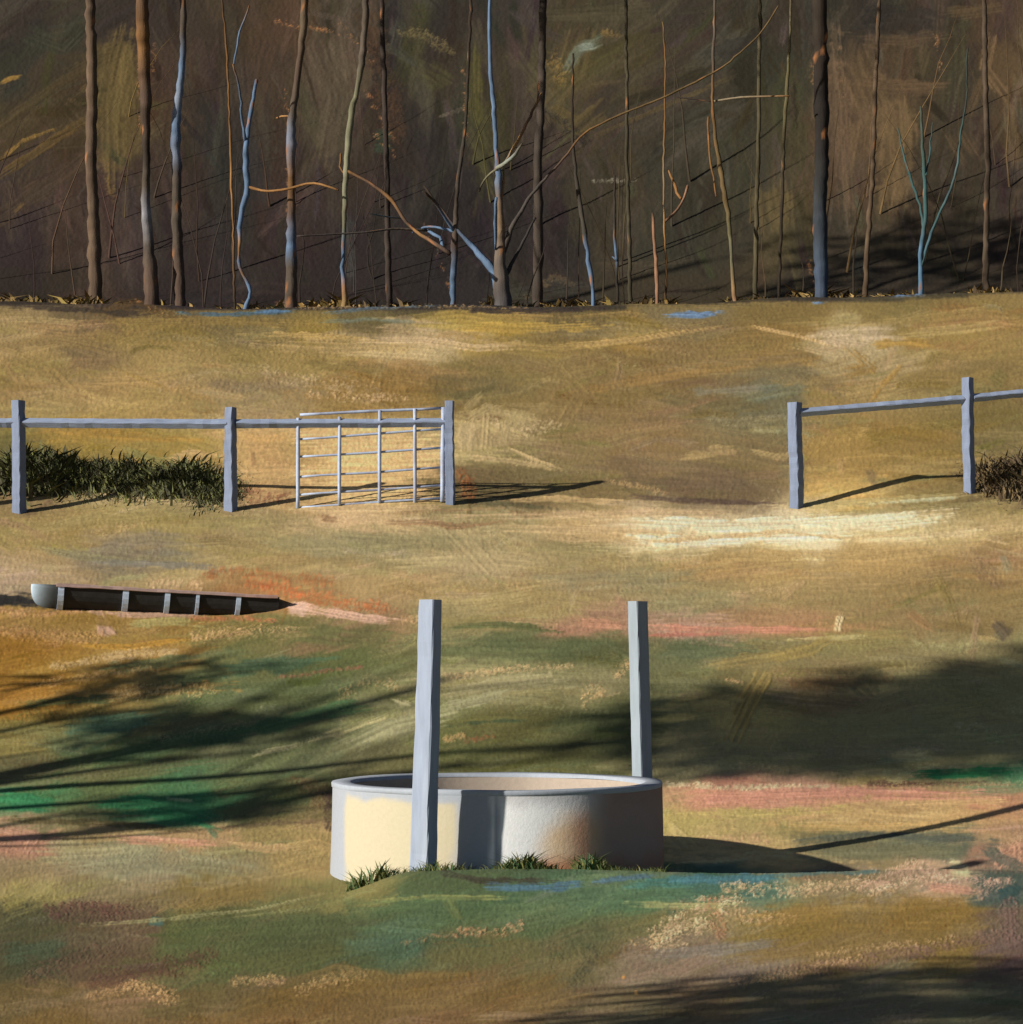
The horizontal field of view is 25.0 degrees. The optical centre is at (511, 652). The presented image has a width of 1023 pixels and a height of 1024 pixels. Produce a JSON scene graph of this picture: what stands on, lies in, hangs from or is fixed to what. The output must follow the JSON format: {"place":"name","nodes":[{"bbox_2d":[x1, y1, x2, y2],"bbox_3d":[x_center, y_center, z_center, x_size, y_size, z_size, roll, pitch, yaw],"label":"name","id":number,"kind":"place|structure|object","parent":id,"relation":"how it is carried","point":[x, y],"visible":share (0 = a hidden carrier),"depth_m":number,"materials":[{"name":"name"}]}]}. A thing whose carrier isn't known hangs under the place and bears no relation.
{"place":"outdoors","nodes":[
{"label":"outdoors","id":0,"kind":"place"},
{"bbox_2d":[340,850,672,891],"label":"grass","id":1,"kind":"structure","parent":0,"point":[532,862],"depth_m":15.04,"materials":[{"name":"green plant"}]},
{"bbox_2d":[0,0,1022,1023],"bbox_3d":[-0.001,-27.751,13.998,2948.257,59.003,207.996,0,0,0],"label":"ground","id":2,"kind":"structure","parent":0,"point":[837,708],"depth_m":26.75,"materials":[{"name":"paint"}]},
{"bbox_2d":[84,0,102,300],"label":"tree","id":3,"kind":"object","parent":2,"relation":"on","point":[94,251],"visible":0.96,"depth_m":47.47,"materials":[{"name":"paint"}]},
{"bbox_2d":[0,440,260,516],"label":"rush patch","id":4,"kind":"object","parent":2,"relation":"on","point":[49,472],"visible":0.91,"depth_m":28.49,"materials":[{"name":"green plant"}]},
{"bbox_2d":[136,0,158,304],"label":"tree","id":5,"kind":"object","parent":2,"relation":"on","point":[151,285],"visible":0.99,"depth_m":45.22,"materials":[{"name":"brown plant"}]},
{"bbox_2d":[31,583,278,614],"bbox_3d":[-3.854,-0.524,24.947,2.629,0.424,0.587,0,0,-14],"label":"feed trough","id":6,"kind":"object","parent":2,"relation":"on","point":[97,597],"visible":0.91,"depth_m":24.70,"materials":[{"name":"metal"}]},
{"bbox_2d":[170,0,186,305],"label":"tree","id":7,"kind":"object","parent":2,"relation":"on","point":[177,248],"visible":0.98,"depth_m":45.46,"materials":[{"name":"brown plant"}]},
{"bbox_2d":[0,400,455,513],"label":"post and rail fence","id":8,"kind":"object","parent":2,"relation":"on","point":[18,422],"visible":0.98,"depth_m":27.55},
{"bbox_2d":[296,407,444,507],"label":"field gate","id":9,"kind":"structure","parent":8,"relation":"attached to","point":[414,469],"depth_m":27.64,"materials":[{"name":"metal"}]},
{"bbox_2d":[221,0,235,308],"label":"tree","id":10,"kind":"object","parent":2,"relation":"on","point":[232,207],"visible":0.95,"depth_m":46.49,"materials":[{"name":"paint"}]},
{"bbox_2d":[232,5,338,308],"bbox_3d":[-4.689,-9.687,44.531,2.549,6.327,1.316,0,0,41],"label":"tree","id":11,"kind":"object","parent":2,"relation":"on","point":[246,173],"visible":0.98,"depth_m":44.96,"materials":[{"name":"paint"}]},
{"bbox_2d":[276,0,308,307],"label":"tree","id":12,"kind":"object","parent":2,"relation":"on","point":[290,301],"visible":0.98,"depth_m":44.94,"materials":[{"name":"brown plant"}]},
{"bbox_2d":[297,0,472,303],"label":"tree","id":13,"kind":"object","parent":2,"relation":"on","point":[454,250],"visible":0.98,"depth_m":44.85,"materials":[{"name":"paint"}]},
{"bbox_2d":[379,0,392,306],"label":"tree","id":14,"kind":"object","parent":2,"relation":"on","point":[388,276],"visible":0.97,"depth_m":48.46,"materials":[{"name":"paint"}]},
{"bbox_2d":[339,0,451,306],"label":"tree","id":15,"kind":"object","parent":2,"relation":"on","point":[345,171],"visible":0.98,"depth_m":44.63,"materials":[{"name":"brown plant"}]},
{"bbox_2d":[409,599,441,870],"bbox_3d":[-0.569,0.675,15.196,0.171,2.041,0.160,0,0,27],"label":"post","id":16,"kind":"object","parent":2,"relation":"on","point":[424,835],"visible":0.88,"depth_m":15.15,"materials":[{"name":"blue paint"}]},
{"bbox_2d":[330,772,663,881],"bbox_3d":[-0.106,1.437,16.599,2.419,1.027,2.419,0,0,0],"label":"water tank","id":17,"kind":"object","parent":2,"relation":"on","point":[492,816],"visible":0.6,"depth_m":15.66,"materials":[{"name":"concrete"}]},
{"bbox_2d":[0,1,1022,306],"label":"underwood","id":18,"kind":"object","parent":2,"relation":"on","point":[542,173],"visible":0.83,"depth_m":55.17,"materials":[{"name":"paint"}]},
{"bbox_2d":[532,0,546,306],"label":"tree","id":19,"kind":"object","parent":2,"relation":"on","point":[537,289],"visible":0.88,"depth_m":48.90,"materials":[{"name":"paint"}]},
{"bbox_2d":[571,53,594,305],"bbox_3d":[1.382,-9.051,44.570,0.493,5.025,0.169,0,0,-10],"label":"tree","id":20,"kind":"object","parent":2,"relation":"on","point":[585,241],"visible":0.97,"depth_m":44.53,"materials":[{"name":"paint"}]},
{"bbox_2d":[423,0,778,305],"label":"tree","id":21,"kind":"object","parent":2,"relation":"on","point":[499,270],"visible":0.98,"depth_m":44.36,"materials":[{"name":"brown plant"}]},
{"bbox_2d":[612,175,618,303],"bbox_3d":[2.108,-8.189,46.869,0.128,2.849,0.861,0,0,0],"label":"tree","id":22,"kind":"object","parent":2,"relation":"on","point":[615,258],"visible":0.91,"depth_m":46.52,"materials":[{"name":"paint"}]},
{"bbox_2d":[624,0,632,302],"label":"tree","id":23,"kind":"object","parent":2,"relation":"on","point":[629,251],"visible":0.95,"depth_m":48.49,"materials":[{"name":"paint"}]},
{"bbox_2d":[628,601,652,777],"bbox_3d":[0.984,0.728,17.421,0.139,2.224,0.186,0,0,38],"label":"post","id":24,"kind":"object","parent":2,"relation":"on","point":[640,710],"visible":0.6,"depth_m":17.37,"materials":[{"name":"white paint"}]},
{"bbox_2d":[651,212,658,303],"bbox_3d":[2.811,-7.589,44.885,0.123,1.948,0.202,0,0,-36],"label":"tree","id":25,"kind":"object","parent":2,"relation":"on","point":[656,273],"visible":0.88,"depth_m":44.86,"materials":[{"name":"paint"}]},
{"bbox_2d":[662,21,688,303],"bbox_3d":[3.323,-9.913,47.276,0.498,6.046,1.783,0,0,9],"label":"tree","id":26,"kind":"object","parent":2,"relation":"on","point":[676,210],"visible":0.91,"depth_m":47.16,"materials":[{"name":"paint"}]},
{"bbox_2d":[677,0,789,300],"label":"tree","id":27,"kind":"object","parent":2,"relation":"on","point":[725,202],"visible":0.97,"depth_m":44.90,"materials":[{"name":"paint"}]},
{"bbox_2d":[752,0,762,298],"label":"tree","id":28,"kind":"object","parent":2,"relation":"on","point":[756,236],"visible":0.9,"depth_m":48.88,"materials":[{"name":"paint"}]},
{"bbox_2d":[777,0,791,297],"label":"tree","id":29,"kind":"object","parent":2,"relation":"on","point":[783,157],"visible":0.9,"depth_m":48.00,"materials":[{"name":"paint"}]},
{"bbox_2d":[812,0,829,297],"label":"tree","id":30,"kind":"object","parent":2,"relation":"on","point":[820,59],"visible":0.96,"depth_m":44.43,"materials":[{"name":"brown plant"}]},
{"bbox_2d":[862,0,880,296],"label":"tree","id":31,"kind":"object","parent":2,"relation":"on","point":[871,192],"visible":0.93,"depth_m":48.77,"materials":[{"name":"paint"}]},
{"bbox_2d":[787,377,1022,508],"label":"post and rail fence","id":32,"kind":"object","parent":2,"relation":"on","point":[966,400],"visible":0.98,"depth_m":27.90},
{"bbox_2d":[897,48,968,293],"bbox_3d":[8.125,-9.052,44.300,0.643,4.668,1.892,0,0,-18],"label":"tree","id":33,"kind":"object","parent":2,"relation":"on","point":[922,238],"visible":0.98,"depth_m":44.26,"materials":[{"name":"paint"}]},
{"bbox_2d":[982,0,991,292],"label":"tree","id":34,"kind":"object","parent":2,"relation":"on","point":[986,232],"visible":0.94,"depth_m":48.70,"materials":[{"name":"paint"}]},
{"bbox_2d":[953,441,1022,510],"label":"rush patch","id":35,"kind":"object","parent":2,"relation":"on","point":[1002,479],"visible":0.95,"depth_m":28.39,"materials":[{"name":"brown plant"}]},
{"bbox_2d":[0,283,1022,308],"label":"dry grass","id":36,"kind":"structure","parent":0,"point":[88,299],"depth_m":45.98,"materials":[{"name":"brown plant"}]}
]}

